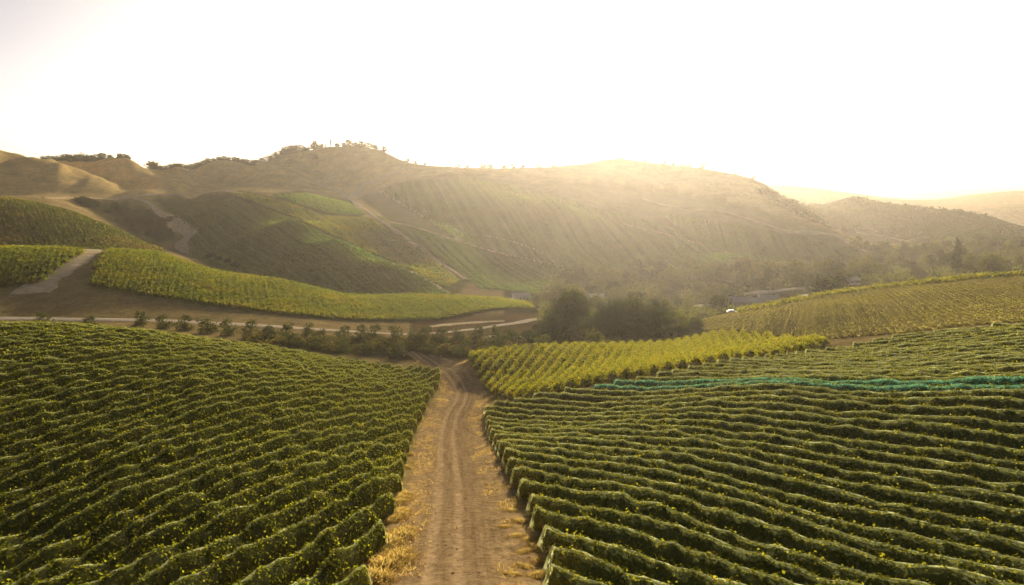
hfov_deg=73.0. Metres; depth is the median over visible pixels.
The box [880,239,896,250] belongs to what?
tree
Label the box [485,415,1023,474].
vine row
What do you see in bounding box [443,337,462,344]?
shrub
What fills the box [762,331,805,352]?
vine row
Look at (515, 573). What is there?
dry grass tuft
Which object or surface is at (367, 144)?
tree
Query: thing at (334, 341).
shrub
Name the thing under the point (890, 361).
vine row
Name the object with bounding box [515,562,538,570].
dry grass tuft
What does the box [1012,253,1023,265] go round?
tree
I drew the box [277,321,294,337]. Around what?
olive tree
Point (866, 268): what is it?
tree
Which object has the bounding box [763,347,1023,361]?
vine row
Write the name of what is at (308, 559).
vine row
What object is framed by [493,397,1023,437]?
vine row
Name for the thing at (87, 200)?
shrub
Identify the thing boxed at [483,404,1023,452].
vine row
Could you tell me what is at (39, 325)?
vine row
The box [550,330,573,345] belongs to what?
bush
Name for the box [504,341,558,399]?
vine row
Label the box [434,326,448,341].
olive tree
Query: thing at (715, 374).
vine row
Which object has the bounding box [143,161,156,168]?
tree
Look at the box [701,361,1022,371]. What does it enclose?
vine row
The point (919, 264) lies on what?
tree
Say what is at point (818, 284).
tree
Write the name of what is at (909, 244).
tree
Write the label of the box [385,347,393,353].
shrub
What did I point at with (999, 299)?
vineyard
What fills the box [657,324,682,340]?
bush
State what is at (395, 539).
dry grass tuft
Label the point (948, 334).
vine row
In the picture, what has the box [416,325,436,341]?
olive tree
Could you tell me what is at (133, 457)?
vine row
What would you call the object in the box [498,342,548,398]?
vine row
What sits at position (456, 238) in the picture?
slope track
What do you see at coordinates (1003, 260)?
tree
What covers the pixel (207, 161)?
tree
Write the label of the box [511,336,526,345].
shrub
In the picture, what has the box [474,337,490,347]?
shrub
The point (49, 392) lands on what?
vine row
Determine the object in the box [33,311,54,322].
olive tree
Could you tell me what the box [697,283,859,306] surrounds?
valley road
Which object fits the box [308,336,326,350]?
olive tree
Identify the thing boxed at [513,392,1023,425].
vine row
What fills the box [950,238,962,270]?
cypress tree
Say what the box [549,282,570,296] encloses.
tree
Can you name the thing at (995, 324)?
vine row
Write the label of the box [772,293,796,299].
farm house
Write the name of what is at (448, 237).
cross track
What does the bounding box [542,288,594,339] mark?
oak tree
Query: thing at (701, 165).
tree
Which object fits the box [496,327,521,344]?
olive tree
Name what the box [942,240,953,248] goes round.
tree
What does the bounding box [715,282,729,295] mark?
tree
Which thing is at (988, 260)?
tree
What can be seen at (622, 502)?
vine row
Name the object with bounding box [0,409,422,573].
vine row
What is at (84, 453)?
vine row
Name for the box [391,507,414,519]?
dry grass tuft
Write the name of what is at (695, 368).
vine row
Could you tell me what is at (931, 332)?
vine row
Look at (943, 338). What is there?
vine row
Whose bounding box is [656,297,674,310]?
tree
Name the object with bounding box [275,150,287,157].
tree
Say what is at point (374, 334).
olive tree
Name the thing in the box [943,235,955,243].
tree
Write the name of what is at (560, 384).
vine row
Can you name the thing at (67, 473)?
vine row
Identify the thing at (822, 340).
vine row
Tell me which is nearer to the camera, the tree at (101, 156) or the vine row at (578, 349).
the vine row at (578, 349)
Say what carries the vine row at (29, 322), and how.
on the ground at (622, 186)
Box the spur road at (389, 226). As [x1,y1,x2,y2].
[314,179,466,279]
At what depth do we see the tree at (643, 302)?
328.05 m
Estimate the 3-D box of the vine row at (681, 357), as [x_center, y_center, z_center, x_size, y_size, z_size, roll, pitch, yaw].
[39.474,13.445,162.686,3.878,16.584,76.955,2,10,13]
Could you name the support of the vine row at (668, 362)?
on the ground at (622, 186)
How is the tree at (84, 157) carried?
on the ground at (622, 186)
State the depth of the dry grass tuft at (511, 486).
66.64 m
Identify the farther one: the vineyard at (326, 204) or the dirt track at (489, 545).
the vineyard at (326, 204)
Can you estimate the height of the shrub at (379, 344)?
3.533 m
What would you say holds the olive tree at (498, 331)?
on the ground at (622, 186)
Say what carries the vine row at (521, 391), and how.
on the ground at (622, 186)
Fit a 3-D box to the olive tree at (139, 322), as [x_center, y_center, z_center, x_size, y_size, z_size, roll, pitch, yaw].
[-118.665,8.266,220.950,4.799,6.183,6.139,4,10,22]
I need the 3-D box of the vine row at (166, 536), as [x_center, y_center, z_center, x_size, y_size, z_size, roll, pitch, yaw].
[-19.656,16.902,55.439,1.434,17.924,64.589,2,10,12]
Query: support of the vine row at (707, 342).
on the ground at (622, 186)
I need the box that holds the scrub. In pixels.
[530,242,1023,343]
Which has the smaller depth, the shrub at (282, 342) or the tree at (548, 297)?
the shrub at (282, 342)
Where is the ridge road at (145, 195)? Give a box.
[41,190,241,199]
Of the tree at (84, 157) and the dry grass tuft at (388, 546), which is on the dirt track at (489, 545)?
the dry grass tuft at (388, 546)
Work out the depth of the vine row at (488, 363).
168.22 m
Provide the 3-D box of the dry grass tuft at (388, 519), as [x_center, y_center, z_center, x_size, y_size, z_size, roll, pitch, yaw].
[-9.624,17.346,53.068,2.028,0.454,2.863,9,13,41]
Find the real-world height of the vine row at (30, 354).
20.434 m
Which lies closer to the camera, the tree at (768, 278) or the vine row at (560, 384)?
the vine row at (560, 384)
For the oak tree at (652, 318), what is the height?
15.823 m
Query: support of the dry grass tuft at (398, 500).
on the ground at (622, 186)
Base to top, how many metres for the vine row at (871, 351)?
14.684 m
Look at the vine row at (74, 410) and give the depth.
82.44 m
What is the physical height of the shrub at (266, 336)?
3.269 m
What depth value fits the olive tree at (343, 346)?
189.84 m
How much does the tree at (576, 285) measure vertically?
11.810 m
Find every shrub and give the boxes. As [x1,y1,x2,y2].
[82,202,90,206]
[85,197,96,204]
[90,201,100,207]
[111,203,123,209]
[163,216,173,220]
[205,252,215,256]
[222,257,232,262]
[243,329,261,337]
[244,332,263,343]
[248,333,269,340]
[265,336,285,347]
[265,339,276,345]
[274,337,286,343]
[284,336,301,346]
[303,334,317,345]
[307,335,332,342]
[312,342,325,350]
[321,341,339,351]
[327,338,338,346]
[349,335,358,342]
[352,342,363,349]
[362,344,378,353]
[376,334,385,341]
[377,339,395,350]
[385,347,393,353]
[395,335,413,345]
[403,339,418,350]
[403,340,420,350]
[413,333,431,341]
[418,340,430,348]
[429,344,449,356]
[430,332,442,341]
[437,343,456,355]
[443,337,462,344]
[458,331,470,341]
[471,332,481,342]
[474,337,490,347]
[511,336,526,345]
[516,344,537,352]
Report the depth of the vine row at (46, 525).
59.37 m
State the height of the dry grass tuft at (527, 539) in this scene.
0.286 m
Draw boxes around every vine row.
[0,318,100,325]
[0,320,143,329]
[0,321,170,332]
[0,322,157,330]
[0,324,189,334]
[0,326,206,337]
[0,327,220,340]
[0,329,234,344]
[0,331,250,349]
[0,335,263,354]
[0,336,278,356]
[0,339,292,361]
[0,341,305,368]
[0,344,316,374]
[0,346,329,383]
[0,350,342,391]
[0,352,354,398]
[0,355,366,409]
[0,358,379,414]
[0,362,390,425]
[0,364,402,438]
[0,364,412,452]
[0,364,422,458]
[0,366,430,470]
[0,366,439,484]
[0,372,440,495]
[0,380,438,510]
[0,386,434,526]
[0,393,430,539]
[0,401,426,551]
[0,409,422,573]
[0,418,417,584]
[6,429,413,584]
[30,439,410,584]
[67,450,407,584]
[131,458,404,584]
[170,473,403,584]
[227,489,396,584]
[289,519,387,584]
[326,563,371,584]
[469,348,485,361]
[473,345,497,370]
[476,345,507,378]
[480,343,519,384]
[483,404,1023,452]
[484,409,1023,463]
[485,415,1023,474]
[485,419,1023,486]
[486,344,528,388]
[487,424,1023,500]
[489,426,1023,511]
[490,342,538,395]
[492,430,1023,531]
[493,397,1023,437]
[494,436,1023,547]
[497,440,1023,563]
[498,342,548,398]
[501,447,1023,574]
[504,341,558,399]
[505,456,1023,584]
[510,465,1023,584]
[511,342,569,398]
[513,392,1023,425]
[516,478,950,584]
[525,492,863,584]
[526,341,579,398]
[529,503,819,584]
[532,386,1023,413]
[536,341,587,393]
[537,523,751,584]
[542,559,616,584]
[543,544,677,584]
[549,342,596,393]
[563,339,607,387]
[564,381,1023,401]
[576,341,616,386]
[591,340,626,384]
[594,377,1023,394]
[603,339,635,381]
[613,373,1023,388]
[617,340,644,379]
[633,340,654,376]
[635,372,1023,382]
[647,338,663,376]
[656,368,1023,379]
[659,338,677,371]
[671,364,1023,376]
[673,337,690,370]
[682,335,704,366]
[687,360,1023,372]
[691,333,716,363]
[699,331,730,360]
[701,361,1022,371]
[708,328,743,359]
[715,355,1023,368]
[717,327,757,358]
[727,329,770,357]
[729,352,1023,367]
[738,329,783,354]
[742,350,1023,364]
[750,330,793,353]
[752,348,1023,363]
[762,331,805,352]
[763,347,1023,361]
[774,344,1023,359]
[778,333,820,350]
[785,339,1023,357]
[793,337,1023,355]
[803,332,830,348]
[804,335,1023,354]
[814,334,1023,352]
[824,331,1023,352]
[834,329,1023,349]
[851,327,1023,347]
[872,326,1023,341]
[890,326,1023,338]
[933,323,1023,332]
[989,322,1023,326]
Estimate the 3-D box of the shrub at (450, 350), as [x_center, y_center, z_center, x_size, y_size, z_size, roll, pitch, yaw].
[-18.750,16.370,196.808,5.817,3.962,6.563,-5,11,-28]
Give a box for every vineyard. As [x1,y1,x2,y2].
[0,195,164,251]
[0,244,85,286]
[85,247,535,320]
[170,200,448,294]
[230,192,459,285]
[274,192,364,214]
[376,215,563,292]
[378,177,732,271]
[661,213,860,266]
[701,275,1023,337]
[736,270,1023,312]
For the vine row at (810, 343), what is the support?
on the ground at (622, 186)
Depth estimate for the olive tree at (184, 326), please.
216.15 m
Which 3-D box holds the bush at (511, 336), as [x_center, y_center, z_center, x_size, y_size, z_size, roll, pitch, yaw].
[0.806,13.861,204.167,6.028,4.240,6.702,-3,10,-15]
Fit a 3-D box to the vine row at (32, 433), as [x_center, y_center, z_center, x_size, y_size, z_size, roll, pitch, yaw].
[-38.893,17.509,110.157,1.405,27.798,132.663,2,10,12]
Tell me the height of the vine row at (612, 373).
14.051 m
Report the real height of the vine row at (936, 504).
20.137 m
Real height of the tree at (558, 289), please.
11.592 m
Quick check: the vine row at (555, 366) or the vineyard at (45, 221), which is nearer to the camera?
the vine row at (555, 366)
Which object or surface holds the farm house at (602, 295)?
on the ground at (622, 186)
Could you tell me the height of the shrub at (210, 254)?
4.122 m
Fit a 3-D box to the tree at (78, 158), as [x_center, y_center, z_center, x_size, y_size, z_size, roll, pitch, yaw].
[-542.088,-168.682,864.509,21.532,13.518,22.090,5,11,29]
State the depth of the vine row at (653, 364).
137.38 m
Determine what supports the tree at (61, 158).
on the ground at (622, 186)
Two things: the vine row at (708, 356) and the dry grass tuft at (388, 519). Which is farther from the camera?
the vine row at (708, 356)
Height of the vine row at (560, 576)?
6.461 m
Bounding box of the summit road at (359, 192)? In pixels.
[352,167,404,195]
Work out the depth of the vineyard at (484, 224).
647.66 m
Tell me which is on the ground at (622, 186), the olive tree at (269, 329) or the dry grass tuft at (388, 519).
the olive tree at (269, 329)
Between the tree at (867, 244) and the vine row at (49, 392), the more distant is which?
the tree at (867, 244)
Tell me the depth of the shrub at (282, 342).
191.55 m
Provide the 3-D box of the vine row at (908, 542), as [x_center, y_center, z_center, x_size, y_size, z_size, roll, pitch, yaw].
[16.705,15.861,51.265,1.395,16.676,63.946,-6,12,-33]
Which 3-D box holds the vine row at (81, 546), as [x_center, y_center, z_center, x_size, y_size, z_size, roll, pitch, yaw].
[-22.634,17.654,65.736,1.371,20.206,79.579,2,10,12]
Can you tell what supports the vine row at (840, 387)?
on the ground at (622, 186)
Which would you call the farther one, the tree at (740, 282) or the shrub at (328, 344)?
the tree at (740, 282)
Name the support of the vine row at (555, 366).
on the ground at (622, 186)
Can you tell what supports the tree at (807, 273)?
on the ground at (622, 186)
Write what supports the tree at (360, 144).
on the ground at (622, 186)
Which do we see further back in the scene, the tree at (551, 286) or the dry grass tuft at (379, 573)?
the tree at (551, 286)
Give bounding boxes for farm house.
[511,293,529,299]
[586,293,604,300]
[757,294,779,303]
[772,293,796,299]
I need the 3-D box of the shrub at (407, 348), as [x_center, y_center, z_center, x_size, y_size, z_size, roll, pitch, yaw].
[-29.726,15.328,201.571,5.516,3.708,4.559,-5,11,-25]
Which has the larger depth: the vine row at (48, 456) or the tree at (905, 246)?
the tree at (905, 246)
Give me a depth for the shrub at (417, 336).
208.26 m
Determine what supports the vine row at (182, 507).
on the ground at (622, 186)
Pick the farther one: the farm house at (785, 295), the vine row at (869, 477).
the farm house at (785, 295)
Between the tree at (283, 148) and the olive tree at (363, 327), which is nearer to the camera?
the olive tree at (363, 327)
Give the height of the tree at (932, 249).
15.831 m
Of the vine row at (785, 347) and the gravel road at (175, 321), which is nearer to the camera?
the vine row at (785, 347)
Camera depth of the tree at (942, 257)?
616.10 m
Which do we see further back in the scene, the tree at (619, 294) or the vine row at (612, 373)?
the tree at (619, 294)
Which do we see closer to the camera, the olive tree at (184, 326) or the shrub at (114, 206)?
the olive tree at (184, 326)
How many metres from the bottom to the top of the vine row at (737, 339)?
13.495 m
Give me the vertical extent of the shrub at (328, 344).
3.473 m
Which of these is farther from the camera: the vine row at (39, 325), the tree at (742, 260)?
the tree at (742, 260)
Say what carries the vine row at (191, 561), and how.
on the ground at (622, 186)
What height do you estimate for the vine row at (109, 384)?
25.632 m
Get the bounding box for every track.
[9,249,101,294]
[373,189,463,241]
[374,351,539,584]
[381,219,555,264]
[399,269,449,292]
[643,198,869,252]
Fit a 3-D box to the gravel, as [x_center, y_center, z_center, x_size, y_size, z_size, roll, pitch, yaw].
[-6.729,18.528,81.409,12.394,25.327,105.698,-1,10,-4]
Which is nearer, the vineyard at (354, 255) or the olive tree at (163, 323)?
the olive tree at (163, 323)
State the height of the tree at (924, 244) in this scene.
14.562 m
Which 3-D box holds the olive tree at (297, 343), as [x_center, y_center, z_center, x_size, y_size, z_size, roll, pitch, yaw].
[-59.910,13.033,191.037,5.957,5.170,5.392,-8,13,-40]
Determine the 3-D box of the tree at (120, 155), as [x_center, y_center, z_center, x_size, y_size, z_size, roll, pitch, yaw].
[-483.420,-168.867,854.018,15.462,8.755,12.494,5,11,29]
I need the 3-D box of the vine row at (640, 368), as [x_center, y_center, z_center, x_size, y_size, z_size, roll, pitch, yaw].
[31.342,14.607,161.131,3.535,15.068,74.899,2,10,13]
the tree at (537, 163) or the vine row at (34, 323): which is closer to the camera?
the vine row at (34, 323)
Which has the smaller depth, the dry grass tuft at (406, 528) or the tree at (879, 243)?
the dry grass tuft at (406, 528)
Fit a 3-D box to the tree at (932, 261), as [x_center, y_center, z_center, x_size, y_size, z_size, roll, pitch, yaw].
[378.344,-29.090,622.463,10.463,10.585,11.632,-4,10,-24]
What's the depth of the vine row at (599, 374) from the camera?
145.87 m
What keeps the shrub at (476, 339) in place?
on the ground at (622, 186)
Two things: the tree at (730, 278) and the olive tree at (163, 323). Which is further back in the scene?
the tree at (730, 278)
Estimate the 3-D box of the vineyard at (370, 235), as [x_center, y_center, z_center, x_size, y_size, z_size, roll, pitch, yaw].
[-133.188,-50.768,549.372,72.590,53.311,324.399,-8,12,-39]
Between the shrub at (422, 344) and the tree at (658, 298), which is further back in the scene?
the tree at (658, 298)
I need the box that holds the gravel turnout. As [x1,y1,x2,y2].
[429,320,504,326]
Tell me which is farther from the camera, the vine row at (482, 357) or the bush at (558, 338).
the bush at (558, 338)
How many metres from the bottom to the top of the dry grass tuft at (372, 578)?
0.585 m
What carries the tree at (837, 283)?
on the ground at (622, 186)
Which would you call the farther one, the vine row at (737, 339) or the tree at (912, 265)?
the tree at (912, 265)
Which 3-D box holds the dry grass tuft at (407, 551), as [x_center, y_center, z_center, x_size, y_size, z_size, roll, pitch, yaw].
[-7.532,16.885,44.589,3.791,0.524,2.184,-4,10,-23]
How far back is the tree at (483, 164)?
934.05 m
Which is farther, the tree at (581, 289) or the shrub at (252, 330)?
the tree at (581, 289)
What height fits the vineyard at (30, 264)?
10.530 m
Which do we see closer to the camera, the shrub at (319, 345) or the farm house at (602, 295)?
the shrub at (319, 345)
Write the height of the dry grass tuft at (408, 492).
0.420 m
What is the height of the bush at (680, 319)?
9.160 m
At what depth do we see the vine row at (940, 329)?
118.54 m
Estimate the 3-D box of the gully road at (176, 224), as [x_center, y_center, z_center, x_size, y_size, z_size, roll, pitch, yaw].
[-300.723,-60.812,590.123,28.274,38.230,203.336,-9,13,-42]
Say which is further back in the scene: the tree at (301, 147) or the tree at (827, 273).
the tree at (301, 147)
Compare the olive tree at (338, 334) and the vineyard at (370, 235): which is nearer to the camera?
the olive tree at (338, 334)
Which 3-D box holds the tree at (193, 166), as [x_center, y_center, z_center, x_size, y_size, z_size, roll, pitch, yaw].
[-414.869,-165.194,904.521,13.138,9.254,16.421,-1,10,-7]
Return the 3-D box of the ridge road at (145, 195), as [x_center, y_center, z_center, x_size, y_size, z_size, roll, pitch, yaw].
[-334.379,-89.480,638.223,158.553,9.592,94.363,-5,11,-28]
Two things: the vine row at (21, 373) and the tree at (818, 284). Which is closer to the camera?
the vine row at (21, 373)
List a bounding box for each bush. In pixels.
[508,332,524,344]
[519,330,537,343]
[531,317,554,336]
[534,334,552,345]
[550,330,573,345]
[562,323,590,342]
[585,328,610,343]
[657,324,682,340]
[667,309,688,327]
[670,322,694,338]
[687,317,704,330]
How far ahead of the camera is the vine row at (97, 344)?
112.11 m
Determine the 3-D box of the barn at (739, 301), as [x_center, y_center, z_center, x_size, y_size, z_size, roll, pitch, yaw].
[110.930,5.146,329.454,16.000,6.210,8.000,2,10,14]
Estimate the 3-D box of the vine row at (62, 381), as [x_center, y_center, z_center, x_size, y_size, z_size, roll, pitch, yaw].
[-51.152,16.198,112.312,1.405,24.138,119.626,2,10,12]
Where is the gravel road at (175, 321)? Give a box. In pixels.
[0,317,540,334]
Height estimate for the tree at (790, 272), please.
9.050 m
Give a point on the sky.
(769, 90)
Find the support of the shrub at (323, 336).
on the ground at (622, 186)
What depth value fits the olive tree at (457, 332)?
213.00 m
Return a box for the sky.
[0,0,1023,181]
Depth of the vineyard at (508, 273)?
510.06 m
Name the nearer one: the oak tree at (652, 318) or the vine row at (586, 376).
the vine row at (586, 376)
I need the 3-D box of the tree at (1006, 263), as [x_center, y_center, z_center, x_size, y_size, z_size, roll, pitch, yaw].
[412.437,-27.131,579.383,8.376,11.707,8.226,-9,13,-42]
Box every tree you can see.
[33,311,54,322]
[57,154,69,160]
[65,154,76,161]
[71,152,83,160]
[80,153,91,161]
[82,313,98,324]
[91,153,106,160]
[116,152,125,157]
[131,309,150,326]
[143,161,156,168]
[148,160,160,169]
[155,314,173,328]
[171,314,195,330]
[190,163,198,168]
[196,316,219,333]
[203,158,213,163]
[219,317,238,335]
[229,156,237,161]
[238,319,261,337]
[243,159,251,164]
[261,325,280,339]
[262,155,273,160]
[262,324,280,340]
[268,152,280,159]
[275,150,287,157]
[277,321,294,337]
[280,145,292,155]
[285,331,305,347]
[287,144,298,154]
[293,144,307,152]
[300,322,314,339]
[308,140,318,148]
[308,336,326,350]
[310,154,318,158]
[315,328,325,337]
[333,325,351,339]
[335,337,351,352]
[344,139,354,146]
[353,324,368,341]
[355,138,363,147]
[359,340,375,354]
[363,141,372,147]
[364,323,382,338]
[371,143,379,148]
[380,145,387,151]
[387,325,403,340]
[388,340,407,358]
[407,328,416,341]
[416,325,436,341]
[424,342,438,354]
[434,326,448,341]
[452,341,468,356]
[453,327,464,340]
[469,325,487,341]
[478,162,489,167]
[481,339,498,347]
[487,325,503,342]
[493,333,510,347]
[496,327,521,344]
[528,291,543,302]
[534,162,541,166]
[540,291,551,300]
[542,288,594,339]
[546,281,556,295]
[549,282,568,298]
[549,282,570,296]
[563,285,590,297]
[567,281,586,293]
[582,300,628,342]
[585,278,605,294]
[585,284,596,293]
[586,293,606,308]
[596,295,651,343]
[603,281,621,295]
[604,286,624,302]
[617,286,629,299]
[619,270,632,283]
[625,295,647,311]
[626,291,636,299]
[626,300,677,342]
[635,289,647,301]
[643,281,657,304]
[646,296,661,309]
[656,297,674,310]
[671,297,683,306]
[685,162,695,166]
[697,162,708,167]
[704,295,731,310]
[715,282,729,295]
[722,270,743,283]
[722,285,743,303]
[727,255,754,270]
[728,261,742,271]
[732,272,749,285]
[744,265,764,283]
[759,274,773,283]
[760,259,775,271]
[764,267,774,277]
[778,262,797,276]
[783,270,803,282]
[788,270,806,286]
[801,268,814,280]
[805,276,831,293]
[809,272,824,283]
[822,267,833,280]
[822,277,844,292]
[826,258,842,272]
[827,267,852,284]
[844,237,862,250]
[847,262,867,275]
[852,233,863,240]
[853,255,881,272]
[861,264,875,275]
[863,242,871,247]
[869,244,881,251]
[876,241,886,248]
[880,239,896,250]
[896,241,910,247]
[900,259,916,268]
[901,243,909,252]
[902,243,926,254]
[908,238,918,244]
[916,258,925,268]
[921,242,933,250]
[921,242,945,255]
[926,255,938,265]
[933,240,945,249]
[935,252,951,265]
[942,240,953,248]
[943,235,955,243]
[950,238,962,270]
[950,253,978,270]
[961,246,968,254]
[964,257,980,270]
[972,252,1007,271]
[985,254,1007,269]
[1002,253,1009,266]
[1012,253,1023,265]
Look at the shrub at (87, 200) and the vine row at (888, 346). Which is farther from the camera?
the shrub at (87, 200)
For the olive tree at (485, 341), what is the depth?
189.88 m
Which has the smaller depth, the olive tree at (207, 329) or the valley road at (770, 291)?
the olive tree at (207, 329)
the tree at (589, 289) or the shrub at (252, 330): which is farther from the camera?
the tree at (589, 289)
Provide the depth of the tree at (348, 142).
1000.22 m
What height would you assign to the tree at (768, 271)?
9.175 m
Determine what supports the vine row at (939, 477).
on the ground at (622, 186)
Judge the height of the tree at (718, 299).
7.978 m
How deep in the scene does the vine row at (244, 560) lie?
43.73 m
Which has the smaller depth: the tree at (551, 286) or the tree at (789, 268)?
the tree at (551, 286)
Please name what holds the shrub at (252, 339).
on the ground at (622, 186)
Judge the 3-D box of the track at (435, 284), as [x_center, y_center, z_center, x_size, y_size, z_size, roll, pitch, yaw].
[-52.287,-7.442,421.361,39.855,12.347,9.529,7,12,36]
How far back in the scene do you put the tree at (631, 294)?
413.51 m
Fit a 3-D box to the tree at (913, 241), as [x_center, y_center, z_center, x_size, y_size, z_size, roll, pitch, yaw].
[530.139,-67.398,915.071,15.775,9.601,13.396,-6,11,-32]
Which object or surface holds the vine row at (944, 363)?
on the ground at (622, 186)
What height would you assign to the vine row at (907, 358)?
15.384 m
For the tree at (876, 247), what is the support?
on the ground at (622, 186)
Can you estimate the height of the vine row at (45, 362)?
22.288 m
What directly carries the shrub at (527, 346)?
on the ground at (622, 186)
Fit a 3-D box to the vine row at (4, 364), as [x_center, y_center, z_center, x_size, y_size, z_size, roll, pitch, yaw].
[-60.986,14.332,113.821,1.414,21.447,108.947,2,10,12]
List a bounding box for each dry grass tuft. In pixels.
[342,566,401,584]
[347,563,403,584]
[357,544,422,568]
[359,553,408,572]
[364,532,409,547]
[375,544,424,556]
[379,512,406,524]
[380,537,398,551]
[385,522,421,534]
[385,524,422,541]
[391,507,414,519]
[394,490,415,500]
[394,495,408,505]
[397,506,416,514]
[400,489,415,496]
[496,523,513,527]
[501,569,522,576]
[502,507,519,511]
[504,485,515,488]
[506,532,526,537]
[509,517,530,524]
[513,547,534,553]
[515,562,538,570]
[519,534,539,542]
[519,541,545,552]
[522,568,550,579]
[528,553,549,565]
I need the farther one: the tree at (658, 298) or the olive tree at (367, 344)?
the tree at (658, 298)
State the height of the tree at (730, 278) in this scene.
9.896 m
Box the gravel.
[376,404,540,584]
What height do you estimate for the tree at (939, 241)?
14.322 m
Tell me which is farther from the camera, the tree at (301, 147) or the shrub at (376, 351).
the tree at (301, 147)
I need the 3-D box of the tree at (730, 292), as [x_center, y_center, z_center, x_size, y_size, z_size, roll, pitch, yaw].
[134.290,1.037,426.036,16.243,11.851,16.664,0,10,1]
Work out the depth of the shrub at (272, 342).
184.49 m
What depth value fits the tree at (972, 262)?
509.31 m
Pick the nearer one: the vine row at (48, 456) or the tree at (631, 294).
the vine row at (48, 456)
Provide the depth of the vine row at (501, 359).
166.63 m
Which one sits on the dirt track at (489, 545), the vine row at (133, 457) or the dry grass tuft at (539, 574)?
the dry grass tuft at (539, 574)
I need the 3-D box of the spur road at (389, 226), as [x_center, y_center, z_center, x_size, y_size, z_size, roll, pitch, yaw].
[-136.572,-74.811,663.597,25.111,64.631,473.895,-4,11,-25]
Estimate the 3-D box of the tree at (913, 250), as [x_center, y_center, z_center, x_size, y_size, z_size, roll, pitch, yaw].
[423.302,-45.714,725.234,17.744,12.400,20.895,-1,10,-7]
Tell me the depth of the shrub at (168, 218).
572.09 m
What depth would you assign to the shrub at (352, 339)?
207.70 m
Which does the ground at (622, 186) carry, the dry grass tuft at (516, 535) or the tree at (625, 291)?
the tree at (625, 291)
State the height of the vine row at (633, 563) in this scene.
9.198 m
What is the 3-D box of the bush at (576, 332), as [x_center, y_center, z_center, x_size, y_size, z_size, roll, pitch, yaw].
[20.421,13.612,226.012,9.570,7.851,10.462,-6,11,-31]
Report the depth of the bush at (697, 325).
239.75 m
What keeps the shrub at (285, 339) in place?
on the ground at (622, 186)
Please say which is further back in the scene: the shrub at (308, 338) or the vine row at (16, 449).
the shrub at (308, 338)
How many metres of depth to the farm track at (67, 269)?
274.90 m
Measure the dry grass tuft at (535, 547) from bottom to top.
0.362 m
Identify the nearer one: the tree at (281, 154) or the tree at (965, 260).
the tree at (965, 260)
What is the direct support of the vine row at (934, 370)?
on the ground at (622, 186)
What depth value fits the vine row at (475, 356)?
175.13 m
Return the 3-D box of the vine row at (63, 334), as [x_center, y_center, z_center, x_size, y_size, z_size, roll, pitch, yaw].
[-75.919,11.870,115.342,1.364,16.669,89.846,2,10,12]
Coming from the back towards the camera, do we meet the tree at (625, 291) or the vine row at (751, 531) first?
the tree at (625, 291)
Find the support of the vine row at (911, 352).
on the ground at (622, 186)
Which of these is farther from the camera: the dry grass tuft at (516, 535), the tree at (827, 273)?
the tree at (827, 273)
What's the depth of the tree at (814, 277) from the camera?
446.56 m
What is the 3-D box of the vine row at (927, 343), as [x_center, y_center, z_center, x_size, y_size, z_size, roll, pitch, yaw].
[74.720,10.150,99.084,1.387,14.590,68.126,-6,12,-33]
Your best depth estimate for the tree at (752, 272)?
476.12 m
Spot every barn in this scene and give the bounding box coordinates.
[727,296,763,307]
[831,276,859,282]
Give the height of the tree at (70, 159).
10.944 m
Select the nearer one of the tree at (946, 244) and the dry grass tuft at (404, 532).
the dry grass tuft at (404, 532)
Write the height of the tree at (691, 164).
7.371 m
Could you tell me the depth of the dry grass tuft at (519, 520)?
53.89 m
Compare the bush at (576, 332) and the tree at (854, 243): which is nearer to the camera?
the bush at (576, 332)
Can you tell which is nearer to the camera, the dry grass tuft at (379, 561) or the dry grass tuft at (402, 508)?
the dry grass tuft at (379, 561)
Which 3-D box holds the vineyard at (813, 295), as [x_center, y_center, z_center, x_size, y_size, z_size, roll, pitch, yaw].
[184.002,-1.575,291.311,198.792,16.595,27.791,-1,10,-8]
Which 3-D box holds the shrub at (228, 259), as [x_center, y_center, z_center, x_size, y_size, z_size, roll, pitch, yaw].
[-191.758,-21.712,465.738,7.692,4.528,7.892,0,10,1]
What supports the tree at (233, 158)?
on the ground at (622, 186)
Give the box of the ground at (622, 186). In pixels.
[0,146,1023,584]
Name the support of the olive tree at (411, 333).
on the ground at (622, 186)
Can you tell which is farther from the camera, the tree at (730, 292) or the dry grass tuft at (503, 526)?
the tree at (730, 292)
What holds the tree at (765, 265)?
on the ground at (622, 186)
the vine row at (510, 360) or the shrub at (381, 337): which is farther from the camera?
the shrub at (381, 337)
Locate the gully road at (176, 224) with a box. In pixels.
[109,196,197,253]
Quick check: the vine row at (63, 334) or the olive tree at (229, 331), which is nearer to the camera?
the vine row at (63, 334)
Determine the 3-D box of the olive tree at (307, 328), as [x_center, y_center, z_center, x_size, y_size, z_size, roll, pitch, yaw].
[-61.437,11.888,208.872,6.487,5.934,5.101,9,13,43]
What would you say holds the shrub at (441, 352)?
on the ground at (622, 186)
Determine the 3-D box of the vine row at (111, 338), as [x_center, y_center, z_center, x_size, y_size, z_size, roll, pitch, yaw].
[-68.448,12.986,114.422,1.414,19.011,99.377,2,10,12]
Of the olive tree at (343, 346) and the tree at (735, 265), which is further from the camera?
the tree at (735, 265)
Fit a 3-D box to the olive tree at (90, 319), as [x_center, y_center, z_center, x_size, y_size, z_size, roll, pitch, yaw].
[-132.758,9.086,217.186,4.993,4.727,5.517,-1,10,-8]
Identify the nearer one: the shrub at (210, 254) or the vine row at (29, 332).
the vine row at (29, 332)

